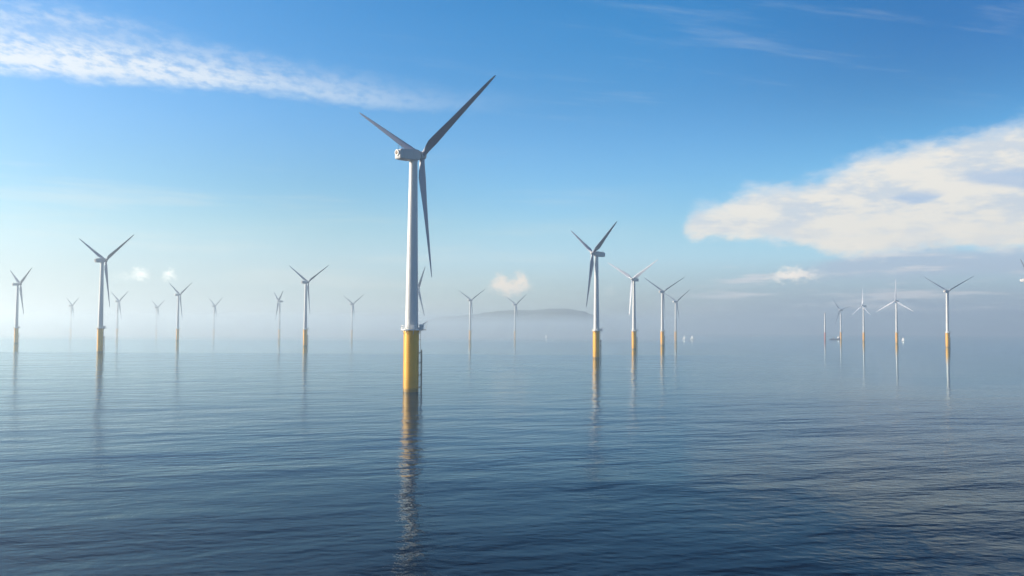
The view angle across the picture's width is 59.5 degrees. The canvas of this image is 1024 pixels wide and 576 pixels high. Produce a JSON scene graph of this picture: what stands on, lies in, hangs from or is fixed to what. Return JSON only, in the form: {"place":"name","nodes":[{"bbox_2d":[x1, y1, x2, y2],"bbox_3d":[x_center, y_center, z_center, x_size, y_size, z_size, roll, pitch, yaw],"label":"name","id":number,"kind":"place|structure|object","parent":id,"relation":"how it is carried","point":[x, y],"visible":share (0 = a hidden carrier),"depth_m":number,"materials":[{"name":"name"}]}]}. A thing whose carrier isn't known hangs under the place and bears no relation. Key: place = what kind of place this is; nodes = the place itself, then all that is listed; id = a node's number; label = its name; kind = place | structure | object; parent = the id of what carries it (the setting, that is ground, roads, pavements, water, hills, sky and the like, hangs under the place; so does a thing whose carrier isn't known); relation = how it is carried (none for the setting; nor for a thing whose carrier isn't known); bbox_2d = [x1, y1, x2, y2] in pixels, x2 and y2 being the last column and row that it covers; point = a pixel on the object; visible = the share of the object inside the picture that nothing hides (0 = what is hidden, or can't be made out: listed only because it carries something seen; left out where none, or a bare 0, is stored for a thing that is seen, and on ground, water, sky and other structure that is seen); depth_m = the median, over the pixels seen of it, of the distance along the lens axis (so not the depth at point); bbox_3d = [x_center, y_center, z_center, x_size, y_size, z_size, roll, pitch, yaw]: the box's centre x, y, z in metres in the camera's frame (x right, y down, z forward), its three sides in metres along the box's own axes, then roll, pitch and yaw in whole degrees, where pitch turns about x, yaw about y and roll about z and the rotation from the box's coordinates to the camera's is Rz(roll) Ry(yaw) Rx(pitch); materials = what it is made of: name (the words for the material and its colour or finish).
{"place":"outdoors","nodes":[
{"label":"outdoors","id":0,"kind":"place"},
{"bbox_2d":[0,330,1023,575],"bbox_3d":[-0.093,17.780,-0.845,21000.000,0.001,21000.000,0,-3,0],"label":"sea","id":1,"kind":"structure","parent":0,"point":[144,452],"depth_m":127.88,"materials":[{"name":"liquid"}]},
{"bbox_2d":[10,268,31,342],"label":"wind turbine","id":2,"kind":"object","parent":1,"relation":"in","point":[16,327],"visible":0.98,"depth_m":1044.67,"materials":[{"name":"paint"}]},
{"bbox_2d":[68,299,77,335],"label":"wind turbine","id":3,"kind":"object","parent":1,"relation":"in","point":[72,309],"visible":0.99,"depth_m":2024.06,"materials":[{"name":"paint"}]},
{"bbox_2d":[80,235,133,351],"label":"wind turbine","id":4,"kind":"object","parent":1,"relation":"in","point":[101,260],"visible":1,"depth_m":669.96,"materials":[{"name":"paint"}]},
{"bbox_2d":[111,292,126,337],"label":"wind turbine","id":5,"kind":"object","parent":1,"relation":"in","point":[118,308],"visible":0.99,"depth_m":1678.52,"materials":[{"name":"paint"}]},
{"bbox_2d":[152,301,163,335],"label":"wind turbine","id":6,"kind":"object","parent":1,"relation":"in","point":[156,307],"visible":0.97,"depth_m":2162.42,"materials":[{"name":"paint"}]},
{"bbox_2d":[169,283,189,340],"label":"wind turbine","id":7,"kind":"object","parent":1,"relation":"in","point":[177,326],"visible":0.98,"depth_m":1337.40,"materials":[{"name":"paint"}]},
{"bbox_2d":[210,298,221,336],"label":"wind turbine","id":8,"kind":"object","parent":1,"relation":"in","point":[214,305],"visible":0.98,"depth_m":1992.26,"materials":[{"name":"paint"}]},
{"bbox_2d":[274,292,282,338],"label":"wind turbine","id":9,"kind":"object","parent":1,"relation":"in","point":[278,304],"visible":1,"depth_m":1627.67,"materials":[{"name":"paint"}]},
{"bbox_2d":[290,265,328,345],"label":"wind turbine","id":10,"kind":"object","parent":1,"relation":"in","point":[305,332],"visible":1,"depth_m":962.91,"materials":[{"name":"paint"}]},
{"bbox_2d":[343,295,362,338],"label":"wind turbine","id":11,"kind":"object","parent":1,"relation":"in","point":[352,304],"visible":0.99,"depth_m":1780.45,"materials":[{"name":"paint"}]},
{"bbox_2d":[418,268,424,315],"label":"wind turbine","id":12,"kind":"object","parent":1,"relation":"in","point":[419,284],"visible":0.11,"depth_m":1103.41,"materials":[{"name":"paint"}]},
{"bbox_2d":[360,75,495,391],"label":"wind turbine","id":13,"kind":"object","parent":1,"relation":"in","point":[412,329],"visible":0.98,"depth_m":258.94,"materials":[{"name":"paint"}]},
{"bbox_2d":[460,289,484,340],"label":"wind turbine","id":14,"kind":"object","parent":1,"relation":"in","point":[470,300],"visible":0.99,"depth_m":1513.80,"materials":[{"name":"paint"}]},
{"bbox_2d":[507,297,523,339],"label":"wind turbine","id":15,"kind":"object","parent":1,"relation":"in","point":[515,309],"visible":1,"depth_m":1757.31,"materials":[{"name":"paint"}]},
{"bbox_2d":[571,221,616,357],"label":"wind turbine","id":16,"kind":"object","parent":1,"relation":"in","point":[596,331],"visible":1,"depth_m":589.81,"materials":[{"name":"paint"}]},
{"bbox_2d":[607,259,657,348],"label":"wind turbine","id":17,"kind":"object","parent":1,"relation":"in","point":[634,279],"visible":0.98,"depth_m":881.64,"materials":[{"name":"paint"}]},
{"bbox_2d":[645,278,682,344],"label":"wind turbine","id":18,"kind":"object","parent":1,"relation":"in","point":[662,333],"visible":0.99,"depth_m":1147.60,"materials":[{"name":"paint"}]},
{"bbox_2d":[665,290,688,341],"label":"wind turbine","id":19,"kind":"object","parent":1,"relation":"in","point":[675,302],"visible":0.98,"depth_m":1533.68,"materials":[{"name":"paint"}]},
{"bbox_2d":[824,313,825,339],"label":"bare tower","id":20,"kind":"structure","parent":1,"relation":"in","point":[824,326],"depth_m":2106.94,"materials":[{"name":"metal"}]},
{"bbox_2d":[833,300,846,339],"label":"wind turbine","id":21,"kind":"object","parent":1,"relation":"in","point":[840,310],"visible":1,"depth_m":2064.40,"materials":[{"name":"paint"}]},
{"bbox_2d":[852,287,867,341],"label":"wind turbine","id":22,"kind":"object","parent":1,"relation":"in","point":[862,305],"visible":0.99,"depth_m":1734.48,"materials":[{"name":"paint"}]},
{"bbox_2d":[877,279,913,343],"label":"wind turbine","id":23,"kind":"object","parent":1,"relation":"in","point":[896,332],"visible":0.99,"depth_m":1447.97,"materials":[{"name":"paint"}]},
{"bbox_2d":[926,277,971,346],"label":"wind turbine","id":24,"kind":"object","parent":1,"relation":"in","point":[947,336],"visible":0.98,"depth_m":1098.20,"materials":[{"name":"paint"}]},
{"bbox_2d":[0,0,1023,334],"label":"sky","id":25,"kind":"structure","parent":0,"point":[782,160],"materials":[{"name":"blue"}]},
{"bbox_2d":[354,308,733,335],"bbox_3d":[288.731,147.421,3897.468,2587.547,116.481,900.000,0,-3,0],"label":"distant hills","id":26,"kind":"structure","parent":0,"point":[561,321],"depth_m":3563.18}
]}

